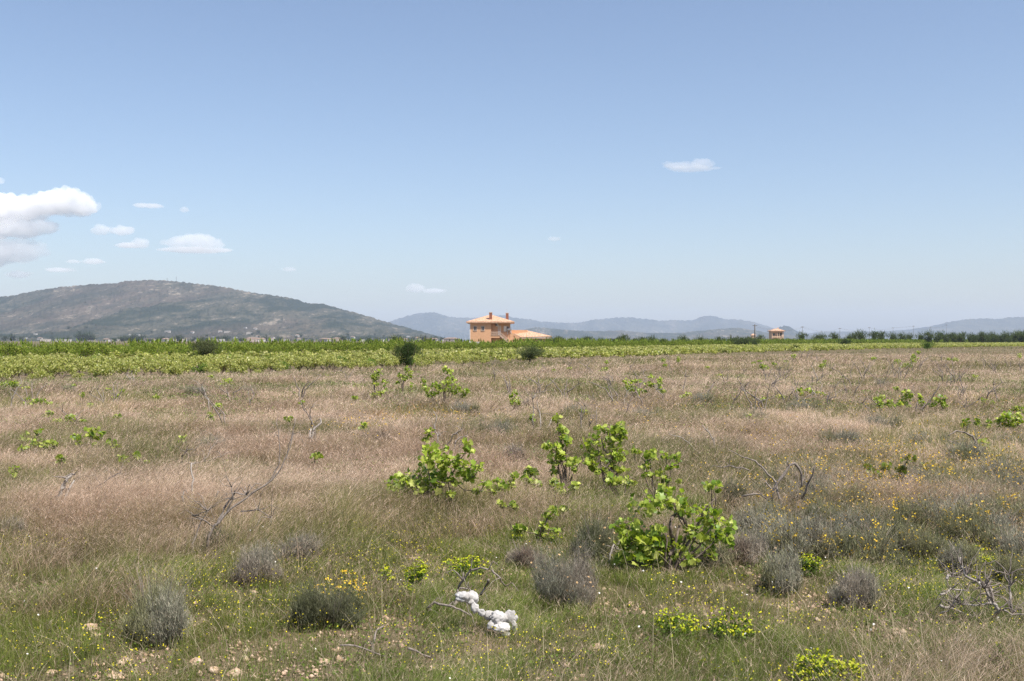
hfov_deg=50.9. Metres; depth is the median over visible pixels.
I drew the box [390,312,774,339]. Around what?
mountains
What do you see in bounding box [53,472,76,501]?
dead vine
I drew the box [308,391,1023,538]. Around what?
golden flowers
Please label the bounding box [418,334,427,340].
tree
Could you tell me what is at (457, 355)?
vineyard vine
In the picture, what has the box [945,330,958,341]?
tree
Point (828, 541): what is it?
shrub
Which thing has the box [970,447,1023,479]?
shrub
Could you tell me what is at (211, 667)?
stone
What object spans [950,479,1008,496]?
shrub
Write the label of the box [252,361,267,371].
vineyard vine
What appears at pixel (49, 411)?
grapevine
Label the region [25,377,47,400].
dead vine
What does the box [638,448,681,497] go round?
grapevine
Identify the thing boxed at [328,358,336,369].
vineyard vine
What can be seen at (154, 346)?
orchard tree
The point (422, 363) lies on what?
vineyard vine
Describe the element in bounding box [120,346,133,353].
orchard tree
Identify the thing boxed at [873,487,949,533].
shrub
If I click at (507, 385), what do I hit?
dead vine
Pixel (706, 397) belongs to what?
shrub
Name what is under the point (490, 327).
house
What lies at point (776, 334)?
house
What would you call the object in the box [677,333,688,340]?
tree
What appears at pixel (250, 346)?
orchard tree
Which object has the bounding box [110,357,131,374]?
vineyard vine
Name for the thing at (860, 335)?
tree
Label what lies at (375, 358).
vineyard vine
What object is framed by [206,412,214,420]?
grapevine
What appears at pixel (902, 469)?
grapevine
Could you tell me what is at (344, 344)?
orchard tree
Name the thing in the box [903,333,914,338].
tree
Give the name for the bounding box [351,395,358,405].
grapevine
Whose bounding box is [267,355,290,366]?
vineyard vine
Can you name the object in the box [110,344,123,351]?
orchard tree
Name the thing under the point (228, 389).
dead vine
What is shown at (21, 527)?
shrub
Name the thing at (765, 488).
shrub
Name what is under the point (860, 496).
shrub
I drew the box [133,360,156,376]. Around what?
vineyard vine
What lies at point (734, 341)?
tree
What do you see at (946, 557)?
shrub
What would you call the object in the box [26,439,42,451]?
grapevine
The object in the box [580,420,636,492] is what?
grapevine
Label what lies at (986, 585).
dead vine
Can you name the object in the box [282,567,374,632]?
shrub
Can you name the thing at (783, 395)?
dead vine
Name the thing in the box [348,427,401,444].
shrub
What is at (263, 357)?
vineyard vine
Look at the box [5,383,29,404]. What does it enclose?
dead vine
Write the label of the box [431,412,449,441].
dead vine
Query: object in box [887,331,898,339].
tree
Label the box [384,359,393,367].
vineyard vine
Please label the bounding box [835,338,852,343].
bush
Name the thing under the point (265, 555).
shrub
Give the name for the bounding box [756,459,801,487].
shrub
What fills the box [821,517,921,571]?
shrub
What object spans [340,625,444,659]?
fallen branch
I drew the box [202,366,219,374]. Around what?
vineyard vine
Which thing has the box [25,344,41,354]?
orchard tree
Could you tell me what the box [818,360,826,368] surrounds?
grapevine
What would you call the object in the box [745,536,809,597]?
shrub
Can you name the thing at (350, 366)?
vineyard vine
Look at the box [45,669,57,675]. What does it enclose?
stone
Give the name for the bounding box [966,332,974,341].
tree
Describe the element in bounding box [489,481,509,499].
grapevine
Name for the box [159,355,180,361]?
vineyard vine
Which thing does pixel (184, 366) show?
vineyard vine
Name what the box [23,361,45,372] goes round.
vineyard vine
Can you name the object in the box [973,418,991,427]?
grapevine
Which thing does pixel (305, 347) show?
orchard tree
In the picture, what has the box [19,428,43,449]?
grapevine
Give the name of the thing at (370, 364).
vineyard vine
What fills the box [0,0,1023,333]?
sky
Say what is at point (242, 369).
vineyard vine
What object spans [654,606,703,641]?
spurge plant
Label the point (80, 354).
orchard tree
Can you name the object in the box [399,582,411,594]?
spurge plant
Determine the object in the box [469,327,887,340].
hills
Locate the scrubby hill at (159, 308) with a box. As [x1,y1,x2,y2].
[0,280,465,340]
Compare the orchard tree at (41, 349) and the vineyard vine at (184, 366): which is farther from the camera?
the orchard tree at (41, 349)
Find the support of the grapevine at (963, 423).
on the ground at (408, 625)
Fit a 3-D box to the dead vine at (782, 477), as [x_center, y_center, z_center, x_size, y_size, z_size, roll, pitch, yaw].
[2.255,1.314,9.842,1.001,0.601,0.277,0,0,12]
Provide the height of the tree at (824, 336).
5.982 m
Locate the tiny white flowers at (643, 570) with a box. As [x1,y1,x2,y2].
[24,525,988,679]
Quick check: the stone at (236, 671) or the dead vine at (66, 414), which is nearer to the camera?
the stone at (236, 671)
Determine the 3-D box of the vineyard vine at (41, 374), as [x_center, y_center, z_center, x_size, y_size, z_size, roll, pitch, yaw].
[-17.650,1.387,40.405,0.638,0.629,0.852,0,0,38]
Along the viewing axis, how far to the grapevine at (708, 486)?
9.70 m
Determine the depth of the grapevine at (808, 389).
27.22 m
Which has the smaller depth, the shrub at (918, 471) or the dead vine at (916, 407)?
the shrub at (918, 471)
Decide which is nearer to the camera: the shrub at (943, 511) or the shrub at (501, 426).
the shrub at (943, 511)
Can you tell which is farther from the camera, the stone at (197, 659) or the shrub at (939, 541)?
the shrub at (939, 541)
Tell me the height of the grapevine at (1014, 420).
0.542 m
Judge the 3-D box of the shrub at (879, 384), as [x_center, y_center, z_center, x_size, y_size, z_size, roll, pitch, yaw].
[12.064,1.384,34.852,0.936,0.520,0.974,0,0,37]
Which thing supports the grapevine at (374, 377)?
on the ground at (408, 625)
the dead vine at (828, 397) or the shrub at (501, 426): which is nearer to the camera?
the shrub at (501, 426)
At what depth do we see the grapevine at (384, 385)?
28.86 m
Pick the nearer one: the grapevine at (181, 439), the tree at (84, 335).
the grapevine at (181, 439)
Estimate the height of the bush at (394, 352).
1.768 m
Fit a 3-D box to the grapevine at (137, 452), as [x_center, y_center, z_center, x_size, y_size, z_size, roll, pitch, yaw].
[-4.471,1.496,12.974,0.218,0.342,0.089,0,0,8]
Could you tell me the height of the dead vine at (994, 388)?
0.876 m
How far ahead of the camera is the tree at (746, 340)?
242.32 m
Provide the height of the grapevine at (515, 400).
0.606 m
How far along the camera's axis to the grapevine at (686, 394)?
26.80 m
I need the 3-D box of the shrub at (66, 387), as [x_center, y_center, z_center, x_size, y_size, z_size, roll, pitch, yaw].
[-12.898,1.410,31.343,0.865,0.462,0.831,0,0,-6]
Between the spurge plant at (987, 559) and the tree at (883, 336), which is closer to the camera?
the spurge plant at (987, 559)
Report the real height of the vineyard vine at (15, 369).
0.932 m
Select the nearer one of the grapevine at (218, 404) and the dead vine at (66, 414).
the dead vine at (66, 414)
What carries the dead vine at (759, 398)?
on the ground at (408, 625)
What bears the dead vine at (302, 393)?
on the ground at (408, 625)
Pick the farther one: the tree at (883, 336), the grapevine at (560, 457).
the tree at (883, 336)
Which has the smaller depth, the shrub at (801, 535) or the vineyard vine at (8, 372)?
the shrub at (801, 535)
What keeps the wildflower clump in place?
on the ground at (408, 625)
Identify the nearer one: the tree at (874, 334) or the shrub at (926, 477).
the shrub at (926, 477)
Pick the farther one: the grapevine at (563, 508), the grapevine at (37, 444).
the grapevine at (37, 444)
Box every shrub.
[0,514,30,538]
[52,383,76,392]
[113,547,212,649]
[175,383,197,392]
[181,433,230,447]
[183,383,208,397]
[192,525,236,556]
[226,530,284,588]
[272,527,328,565]
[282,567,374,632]
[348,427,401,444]
[446,398,481,414]
[467,414,520,440]
[502,440,528,462]
[503,531,548,570]
[512,397,532,411]
[525,522,606,610]
[555,400,590,416]
[558,506,622,564]
[631,405,662,416]
[679,540,741,572]
[689,388,716,404]
[722,475,752,511]
[722,523,772,567]
[723,494,790,543]
[734,404,772,419]
[743,491,796,525]
[744,474,798,506]
[744,498,839,562]
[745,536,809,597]
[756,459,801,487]
[765,468,853,507]
[782,395,823,410]
[790,448,861,485]
[795,491,851,530]
[808,510,874,559]
[811,496,903,539]
[815,462,865,487]
[816,422,871,447]
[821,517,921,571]
[824,473,887,512]
[826,555,884,611]
[840,469,882,486]
[854,505,938,564]
[856,477,909,503]
[860,409,908,430]
[872,378,898,386]
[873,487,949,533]
[877,454,954,483]
[900,525,955,562]
[902,483,991,536]
[904,426,956,445]
[906,463,972,493]
[910,456,991,487]
[928,479,1017,513]
[933,488,1015,548]
[935,434,999,467]
[936,534,983,576]
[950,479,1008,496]
[953,500,1022,538]
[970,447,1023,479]
[977,465,1023,493]
[979,481,1023,534]
[981,545,1023,590]
[983,516,1023,560]
[989,430,1023,446]
[991,451,1022,469]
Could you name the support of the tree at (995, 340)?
on the ground at (408, 625)
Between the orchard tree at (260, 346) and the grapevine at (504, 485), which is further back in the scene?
the orchard tree at (260, 346)
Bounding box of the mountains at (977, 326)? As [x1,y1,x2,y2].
[808,317,1023,338]
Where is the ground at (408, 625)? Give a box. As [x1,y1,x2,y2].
[0,341,1023,680]
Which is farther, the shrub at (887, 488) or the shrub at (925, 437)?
the shrub at (925, 437)
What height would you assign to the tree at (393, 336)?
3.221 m
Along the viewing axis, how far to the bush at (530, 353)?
73.75 m
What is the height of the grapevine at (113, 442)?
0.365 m
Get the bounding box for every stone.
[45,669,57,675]
[81,623,100,633]
[107,674,122,679]
[190,657,202,664]
[208,666,219,673]
[226,668,242,676]
[319,658,329,665]
[588,643,607,651]
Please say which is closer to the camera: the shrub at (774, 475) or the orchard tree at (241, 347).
the shrub at (774, 475)
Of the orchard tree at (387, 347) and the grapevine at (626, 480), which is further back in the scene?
the orchard tree at (387, 347)
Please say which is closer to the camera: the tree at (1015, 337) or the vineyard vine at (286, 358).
the vineyard vine at (286, 358)
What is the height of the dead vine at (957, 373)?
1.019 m
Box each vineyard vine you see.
[0,361,20,379]
[0,361,22,377]
[0,369,13,379]
[7,360,19,364]
[12,361,24,376]
[18,357,30,363]
[23,357,39,367]
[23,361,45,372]
[23,364,45,374]
[26,374,37,380]
[27,353,43,360]
[32,369,54,379]
[38,357,48,364]
[40,360,61,376]
[47,362,76,379]
[49,355,65,373]
[61,355,81,374]
[65,362,87,372]
[71,372,83,379]
[75,356,87,360]
[82,358,97,366]
[84,361,105,376]
[92,364,113,376]
[94,356,111,363]
[103,363,123,375]
[109,360,139,375]
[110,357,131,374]
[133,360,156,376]
[139,359,162,374]
[149,359,174,375]
[158,354,178,358]
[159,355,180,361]
[167,363,183,375]
[172,360,192,373]
[175,355,185,362]
[184,356,200,367]
[187,358,208,372]
[191,362,207,374]
[197,356,214,364]
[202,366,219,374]
[203,361,214,372]
[212,355,231,373]
[216,355,226,360]
[225,362,247,374]
[229,356,254,372]
[248,357,261,372]
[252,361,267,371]
[259,360,284,371]
[262,356,275,371]
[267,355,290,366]
[274,361,290,371]
[279,354,292,367]
[280,356,291,361]
[288,355,305,368]
[289,357,306,370]
[302,353,313,362]
[305,355,323,370]
[312,354,327,370]
[323,357,344,371]
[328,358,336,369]
[342,354,354,367]
[345,361,355,368]
[350,353,361,358]
[353,359,364,370]
[358,360,375,368]
[373,355,389,365]
[375,357,389,368]
[381,356,398,366]
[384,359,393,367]
[415,361,426,367]
[422,353,434,361]
[424,358,434,366]
[433,354,452,366]
[438,354,448,362]
[451,353,464,361]
[456,356,470,364]
[468,355,478,364]
[480,355,491,364]
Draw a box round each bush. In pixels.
[189,335,221,355]
[390,343,401,367]
[395,339,422,367]
[515,344,545,361]
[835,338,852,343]
[920,341,935,348]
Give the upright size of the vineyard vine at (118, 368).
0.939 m
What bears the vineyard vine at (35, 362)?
on the ground at (408, 625)
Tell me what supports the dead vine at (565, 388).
on the ground at (408, 625)
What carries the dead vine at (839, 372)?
on the ground at (408, 625)
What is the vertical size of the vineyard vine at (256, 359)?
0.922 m
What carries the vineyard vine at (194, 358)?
on the ground at (408, 625)
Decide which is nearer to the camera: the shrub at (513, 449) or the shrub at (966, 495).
the shrub at (966, 495)
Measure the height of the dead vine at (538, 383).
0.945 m
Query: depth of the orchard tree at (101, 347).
77.90 m
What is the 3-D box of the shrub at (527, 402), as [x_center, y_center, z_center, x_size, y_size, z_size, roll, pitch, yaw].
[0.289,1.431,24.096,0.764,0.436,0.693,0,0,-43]
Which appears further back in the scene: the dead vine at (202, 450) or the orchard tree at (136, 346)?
the orchard tree at (136, 346)
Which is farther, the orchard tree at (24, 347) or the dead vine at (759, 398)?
the orchard tree at (24, 347)
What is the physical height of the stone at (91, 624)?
0.062 m
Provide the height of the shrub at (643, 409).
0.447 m
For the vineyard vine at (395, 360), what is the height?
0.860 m
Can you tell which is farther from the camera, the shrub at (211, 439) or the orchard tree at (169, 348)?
the orchard tree at (169, 348)
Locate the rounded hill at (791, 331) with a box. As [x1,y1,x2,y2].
[776,326,815,336]
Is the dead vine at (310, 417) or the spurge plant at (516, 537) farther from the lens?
the dead vine at (310, 417)
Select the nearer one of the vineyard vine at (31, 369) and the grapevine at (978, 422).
the grapevine at (978, 422)
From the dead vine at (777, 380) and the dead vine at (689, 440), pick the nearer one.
the dead vine at (689, 440)
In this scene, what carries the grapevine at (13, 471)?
on the ground at (408, 625)
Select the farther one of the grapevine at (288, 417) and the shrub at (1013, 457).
the grapevine at (288, 417)
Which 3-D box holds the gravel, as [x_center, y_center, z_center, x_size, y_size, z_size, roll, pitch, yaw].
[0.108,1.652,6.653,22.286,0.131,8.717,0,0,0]
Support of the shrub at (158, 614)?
on the ground at (408, 625)
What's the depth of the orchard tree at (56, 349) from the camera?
75.89 m
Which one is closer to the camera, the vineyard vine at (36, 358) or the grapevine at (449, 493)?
the grapevine at (449, 493)
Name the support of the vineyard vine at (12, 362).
on the ground at (408, 625)
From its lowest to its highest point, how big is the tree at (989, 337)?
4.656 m
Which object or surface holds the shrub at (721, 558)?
on the ground at (408, 625)
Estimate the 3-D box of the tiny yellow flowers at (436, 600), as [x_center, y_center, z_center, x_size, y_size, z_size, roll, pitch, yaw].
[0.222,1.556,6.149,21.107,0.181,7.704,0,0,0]
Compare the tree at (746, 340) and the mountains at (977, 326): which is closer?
the tree at (746, 340)
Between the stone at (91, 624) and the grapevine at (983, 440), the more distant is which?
the grapevine at (983, 440)
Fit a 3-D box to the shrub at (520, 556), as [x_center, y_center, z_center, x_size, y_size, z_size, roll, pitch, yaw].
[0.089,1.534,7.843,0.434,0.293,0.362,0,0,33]
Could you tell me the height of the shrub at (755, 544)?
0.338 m
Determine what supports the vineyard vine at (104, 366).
on the ground at (408, 625)
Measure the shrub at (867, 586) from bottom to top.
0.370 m
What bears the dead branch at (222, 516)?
on the ground at (408, 625)
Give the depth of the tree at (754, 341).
233.33 m
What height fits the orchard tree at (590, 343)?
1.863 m
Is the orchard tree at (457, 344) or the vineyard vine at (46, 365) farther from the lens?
the orchard tree at (457, 344)
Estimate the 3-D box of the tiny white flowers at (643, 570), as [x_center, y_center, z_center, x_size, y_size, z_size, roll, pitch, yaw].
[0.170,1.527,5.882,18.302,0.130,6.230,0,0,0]
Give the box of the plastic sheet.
[456,590,517,634]
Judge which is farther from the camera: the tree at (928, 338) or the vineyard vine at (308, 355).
the tree at (928, 338)
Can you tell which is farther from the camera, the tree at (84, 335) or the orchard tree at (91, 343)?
the tree at (84, 335)
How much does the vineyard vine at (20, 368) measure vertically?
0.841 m
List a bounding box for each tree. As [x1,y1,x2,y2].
[0,341,23,356]
[5,333,15,340]
[15,344,30,355]
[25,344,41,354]
[33,344,48,355]
[35,348,47,355]
[46,344,59,354]
[50,343,66,353]
[58,342,72,352]
[70,342,86,357]
[76,331,93,339]
[79,341,98,356]
[80,340,96,353]
[86,332,95,340]
[94,342,111,354]
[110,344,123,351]
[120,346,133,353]
[129,341,144,350]
[141,341,150,349]
[148,342,159,352]
[159,343,171,353]
[166,347,178,355]
[174,334,183,341]
[175,343,186,351]
[184,342,195,353]
[222,341,235,352]
[235,342,252,352]
[245,343,257,351]
[254,343,266,357]
[259,344,273,352]
[273,345,284,352]
[274,340,288,350]
[285,342,296,352]
[298,342,312,351]
[302,339,316,348]
[311,342,322,352]
[338,340,355,350]
[350,343,361,350]
[371,339,384,347]
[382,343,393,350]
[387,334,400,341]
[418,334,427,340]
[452,341,461,348]
[469,341,477,348]
[491,342,500,349]
[509,341,519,348]
[586,341,594,347]
[616,333,629,339]
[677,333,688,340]
[731,336,743,344]
[740,336,751,343]
[749,338,759,344]
[796,331,808,339]
[815,332,826,339]
[828,332,839,338]
[844,333,855,338]
[853,329,868,339]
[868,328,880,339]
[877,331,886,339]
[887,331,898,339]
[896,331,906,338]
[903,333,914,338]
[915,331,926,341]
[923,328,936,342]
[934,331,944,341]
[941,335,951,342]
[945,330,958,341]
[951,334,958,342]
[956,332,965,341]
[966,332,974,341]
[977,331,987,342]
[986,335,992,341]
[991,334,1000,342]
[997,330,1012,341]
[1011,330,1020,341]
[1017,330,1023,341]
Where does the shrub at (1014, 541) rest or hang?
on the ground at (408, 625)
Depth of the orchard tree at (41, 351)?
75.40 m
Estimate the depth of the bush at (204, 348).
73.68 m
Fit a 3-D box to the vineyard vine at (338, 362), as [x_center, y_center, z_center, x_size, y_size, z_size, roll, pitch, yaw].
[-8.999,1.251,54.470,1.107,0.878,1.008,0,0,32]
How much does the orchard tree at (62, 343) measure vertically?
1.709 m
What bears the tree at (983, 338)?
on the ground at (408, 625)
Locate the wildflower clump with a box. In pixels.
[314,570,366,605]
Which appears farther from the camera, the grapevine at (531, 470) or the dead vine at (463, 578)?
the grapevine at (531, 470)
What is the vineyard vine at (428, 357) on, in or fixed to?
on the ground at (408, 625)
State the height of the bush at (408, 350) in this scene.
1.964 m
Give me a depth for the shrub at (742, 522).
8.72 m
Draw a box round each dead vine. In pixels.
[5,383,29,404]
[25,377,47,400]
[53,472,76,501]
[58,404,81,422]
[69,466,122,495]
[89,383,105,408]
[109,378,122,403]
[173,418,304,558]
[178,430,234,466]
[181,461,195,507]
[195,385,226,423]
[219,378,245,397]
[243,388,254,403]
[265,418,280,487]
[286,421,298,464]
[293,372,320,399]
[300,394,320,443]
[308,418,321,446]
[424,554,517,626]
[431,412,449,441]
[447,421,467,450]
[492,367,510,394]
[519,377,552,428]
[529,370,559,393]
[550,379,585,398]
[571,397,596,431]
[586,378,613,405]
[602,540,621,563]
[608,370,620,402]
[632,385,649,407]
[652,380,671,397]
[669,425,715,451]
[703,450,815,508]
[731,380,751,406]
[739,380,770,410]
[741,380,780,412]
[769,370,786,388]
[775,387,793,404]
[791,386,816,401]
[826,390,841,407]
[827,363,850,384]
[849,356,875,378]
[868,366,896,390]
[887,358,911,381]
[909,395,929,410]
[934,539,1023,625]
[945,362,969,383]
[945,420,985,445]
[954,394,982,413]
[957,384,966,396]
[986,375,1005,398]
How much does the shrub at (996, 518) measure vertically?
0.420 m
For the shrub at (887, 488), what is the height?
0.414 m
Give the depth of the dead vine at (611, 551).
7.88 m
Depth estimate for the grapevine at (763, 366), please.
48.09 m
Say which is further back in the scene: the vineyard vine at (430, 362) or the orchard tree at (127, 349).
the orchard tree at (127, 349)
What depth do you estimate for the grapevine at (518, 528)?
8.51 m
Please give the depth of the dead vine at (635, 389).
24.54 m
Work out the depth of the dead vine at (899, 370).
38.63 m
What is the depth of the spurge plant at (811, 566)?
7.48 m
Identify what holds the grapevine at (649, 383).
on the ground at (408, 625)
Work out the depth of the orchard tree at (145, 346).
87.40 m
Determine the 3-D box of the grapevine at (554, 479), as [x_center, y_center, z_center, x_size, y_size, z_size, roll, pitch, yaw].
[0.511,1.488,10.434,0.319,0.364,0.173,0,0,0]
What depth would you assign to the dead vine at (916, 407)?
21.81 m
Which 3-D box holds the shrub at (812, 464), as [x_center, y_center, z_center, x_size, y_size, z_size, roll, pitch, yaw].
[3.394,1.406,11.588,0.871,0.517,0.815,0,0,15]
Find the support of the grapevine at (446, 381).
on the ground at (408, 625)
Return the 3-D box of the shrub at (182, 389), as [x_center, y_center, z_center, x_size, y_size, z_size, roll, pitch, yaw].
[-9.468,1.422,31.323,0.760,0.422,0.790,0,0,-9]
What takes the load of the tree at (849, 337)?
on the ground at (408, 625)
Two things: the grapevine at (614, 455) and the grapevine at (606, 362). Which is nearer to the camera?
the grapevine at (614, 455)
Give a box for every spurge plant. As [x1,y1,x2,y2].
[378,564,394,584]
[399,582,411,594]
[403,557,428,587]
[441,555,491,579]
[511,534,526,543]
[543,533,562,544]
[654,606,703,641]
[702,607,760,646]
[788,647,843,680]
[799,553,821,576]
[835,658,864,680]
[978,556,993,568]
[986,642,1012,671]
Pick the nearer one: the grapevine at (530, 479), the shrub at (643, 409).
the grapevine at (530, 479)
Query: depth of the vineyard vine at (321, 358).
55.96 m
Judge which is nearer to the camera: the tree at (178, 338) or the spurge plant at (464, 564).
the spurge plant at (464, 564)
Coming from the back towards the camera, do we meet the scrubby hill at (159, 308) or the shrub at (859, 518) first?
the scrubby hill at (159, 308)
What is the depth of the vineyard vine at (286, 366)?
51.23 m
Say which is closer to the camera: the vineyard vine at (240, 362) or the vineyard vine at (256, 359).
the vineyard vine at (240, 362)
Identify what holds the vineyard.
on the ground at (408, 625)
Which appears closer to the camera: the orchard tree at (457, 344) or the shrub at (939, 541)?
the shrub at (939, 541)
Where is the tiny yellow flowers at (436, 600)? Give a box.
[0,503,1022,680]
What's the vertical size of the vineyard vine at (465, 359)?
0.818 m
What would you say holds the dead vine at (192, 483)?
on the ground at (408, 625)
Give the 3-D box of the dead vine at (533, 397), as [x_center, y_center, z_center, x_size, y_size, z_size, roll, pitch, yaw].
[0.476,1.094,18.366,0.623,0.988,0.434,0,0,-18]
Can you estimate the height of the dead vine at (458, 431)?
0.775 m
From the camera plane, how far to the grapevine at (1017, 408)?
20.59 m
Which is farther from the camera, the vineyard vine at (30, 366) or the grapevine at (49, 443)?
the vineyard vine at (30, 366)
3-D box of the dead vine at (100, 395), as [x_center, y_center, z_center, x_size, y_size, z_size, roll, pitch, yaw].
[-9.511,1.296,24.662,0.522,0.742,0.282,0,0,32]
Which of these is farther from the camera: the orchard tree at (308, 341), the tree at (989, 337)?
the tree at (989, 337)
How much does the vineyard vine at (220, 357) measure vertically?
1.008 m
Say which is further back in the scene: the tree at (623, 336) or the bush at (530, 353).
the tree at (623, 336)
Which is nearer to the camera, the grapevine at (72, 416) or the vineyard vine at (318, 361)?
the grapevine at (72, 416)
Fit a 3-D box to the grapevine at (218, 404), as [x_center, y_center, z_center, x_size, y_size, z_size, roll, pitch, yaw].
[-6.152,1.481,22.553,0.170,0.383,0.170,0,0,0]
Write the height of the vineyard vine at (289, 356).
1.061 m
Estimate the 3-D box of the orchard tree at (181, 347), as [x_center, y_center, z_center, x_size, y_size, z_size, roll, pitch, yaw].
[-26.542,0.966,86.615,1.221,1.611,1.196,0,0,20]
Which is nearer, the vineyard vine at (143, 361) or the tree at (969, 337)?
the vineyard vine at (143, 361)
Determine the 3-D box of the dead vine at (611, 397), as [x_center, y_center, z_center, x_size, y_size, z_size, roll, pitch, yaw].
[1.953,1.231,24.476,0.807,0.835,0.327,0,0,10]
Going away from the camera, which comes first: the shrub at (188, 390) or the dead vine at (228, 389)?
the dead vine at (228, 389)
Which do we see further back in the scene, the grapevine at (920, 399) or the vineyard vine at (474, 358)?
the vineyard vine at (474, 358)
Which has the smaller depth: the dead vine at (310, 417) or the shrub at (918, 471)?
the shrub at (918, 471)
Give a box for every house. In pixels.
[245,337,257,341]
[443,337,458,341]
[466,309,551,342]
[768,328,784,339]
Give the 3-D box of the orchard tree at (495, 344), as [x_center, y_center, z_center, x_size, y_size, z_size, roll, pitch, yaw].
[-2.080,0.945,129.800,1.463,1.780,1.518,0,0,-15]
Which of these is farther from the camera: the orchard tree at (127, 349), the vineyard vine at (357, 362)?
the orchard tree at (127, 349)
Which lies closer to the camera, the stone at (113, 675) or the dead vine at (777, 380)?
the stone at (113, 675)
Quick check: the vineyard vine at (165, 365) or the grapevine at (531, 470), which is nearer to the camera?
the grapevine at (531, 470)
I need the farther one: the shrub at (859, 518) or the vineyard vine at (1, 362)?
the vineyard vine at (1, 362)
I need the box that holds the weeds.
[0,370,1023,507]
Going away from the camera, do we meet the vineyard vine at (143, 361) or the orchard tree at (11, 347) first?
the vineyard vine at (143, 361)
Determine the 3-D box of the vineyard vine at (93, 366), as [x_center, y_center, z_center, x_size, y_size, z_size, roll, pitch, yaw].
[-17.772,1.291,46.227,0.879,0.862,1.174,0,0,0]
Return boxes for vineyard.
[9,342,1023,361]
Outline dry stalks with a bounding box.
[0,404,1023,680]
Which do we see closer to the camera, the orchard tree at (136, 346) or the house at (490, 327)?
the orchard tree at (136, 346)
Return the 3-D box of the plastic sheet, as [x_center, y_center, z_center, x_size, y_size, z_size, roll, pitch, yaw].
[-0.142,1.540,6.112,0.357,0.234,0.153,0,0,0]
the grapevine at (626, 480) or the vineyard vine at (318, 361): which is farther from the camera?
the vineyard vine at (318, 361)
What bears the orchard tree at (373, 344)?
on the ground at (408, 625)
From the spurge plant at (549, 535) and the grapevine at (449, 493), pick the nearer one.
the spurge plant at (549, 535)
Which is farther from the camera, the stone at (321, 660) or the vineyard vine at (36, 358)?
the vineyard vine at (36, 358)
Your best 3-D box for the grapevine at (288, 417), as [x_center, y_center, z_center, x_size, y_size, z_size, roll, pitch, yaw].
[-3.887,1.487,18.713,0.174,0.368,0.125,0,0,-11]
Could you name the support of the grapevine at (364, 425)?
on the ground at (408, 625)
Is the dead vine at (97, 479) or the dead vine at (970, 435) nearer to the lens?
the dead vine at (97, 479)
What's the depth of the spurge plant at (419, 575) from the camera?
7.11 m
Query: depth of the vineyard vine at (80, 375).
41.58 m
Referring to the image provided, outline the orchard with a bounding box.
[0,336,1018,355]
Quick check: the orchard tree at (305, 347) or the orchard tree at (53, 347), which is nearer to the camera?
the orchard tree at (53, 347)
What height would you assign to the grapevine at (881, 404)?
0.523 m
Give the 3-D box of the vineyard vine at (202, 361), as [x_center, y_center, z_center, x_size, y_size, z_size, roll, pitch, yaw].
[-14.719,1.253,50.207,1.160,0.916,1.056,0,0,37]
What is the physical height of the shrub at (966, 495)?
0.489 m
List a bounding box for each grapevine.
[0,380,33,390]
[8,464,20,477]
[17,444,29,455]
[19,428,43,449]
[23,398,52,407]
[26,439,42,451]
[39,439,58,452]
[41,410,53,417]
[50,414,86,424]
[55,454,66,466]
[70,426,105,445]
[106,438,121,451]
[116,454,128,465]
[132,451,148,465]
[176,434,186,446]
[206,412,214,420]
[214,402,221,412]
[220,378,236,384]
[283,415,292,421]
[309,450,323,464]
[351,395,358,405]
[358,422,368,430]
[370,368,383,399]
[381,379,388,395]
[384,436,493,510]
[395,365,414,393]
[420,365,470,405]
[421,427,434,444]
[445,490,455,514]
[482,471,519,496]
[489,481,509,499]
[496,499,518,517]
[508,389,520,411]
[510,505,560,542]
[520,474,542,494]
[523,465,538,487]
[541,412,581,489]
[548,476,580,502]
[553,505,570,519]
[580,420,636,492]
[598,360,608,371]
[605,471,637,496]
[608,483,737,572]
[622,374,666,400]
[630,445,641,464]
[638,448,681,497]
[680,392,691,400]
[701,479,723,508]
[759,363,768,370]
[795,387,826,396]
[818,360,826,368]
[863,453,928,483]
[872,396,895,410]
[896,389,913,408]
[900,350,920,368]
[917,393,925,411]
[927,394,947,409]
[960,418,970,427]
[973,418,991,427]
[977,438,989,448]
[981,397,994,406]
[993,410,1023,431]
[1010,405,1023,414]
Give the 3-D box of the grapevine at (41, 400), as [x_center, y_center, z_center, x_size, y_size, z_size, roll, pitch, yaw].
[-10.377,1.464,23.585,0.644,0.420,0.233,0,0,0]
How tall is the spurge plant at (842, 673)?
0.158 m
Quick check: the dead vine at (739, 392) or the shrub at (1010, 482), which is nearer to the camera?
the shrub at (1010, 482)
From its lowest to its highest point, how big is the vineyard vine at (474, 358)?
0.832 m
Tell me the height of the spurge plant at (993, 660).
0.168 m
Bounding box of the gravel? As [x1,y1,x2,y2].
[0,500,1006,680]
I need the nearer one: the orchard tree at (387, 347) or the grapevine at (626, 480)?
the grapevine at (626, 480)
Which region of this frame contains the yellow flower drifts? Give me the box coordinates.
[647,540,1020,680]
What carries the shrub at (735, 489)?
on the ground at (408, 625)
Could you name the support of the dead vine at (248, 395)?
on the ground at (408, 625)
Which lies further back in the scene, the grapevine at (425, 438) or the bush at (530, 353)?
the bush at (530, 353)
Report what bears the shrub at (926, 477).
on the ground at (408, 625)
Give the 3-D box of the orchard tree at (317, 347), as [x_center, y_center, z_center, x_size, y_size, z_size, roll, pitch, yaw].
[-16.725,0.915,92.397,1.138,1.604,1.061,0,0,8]

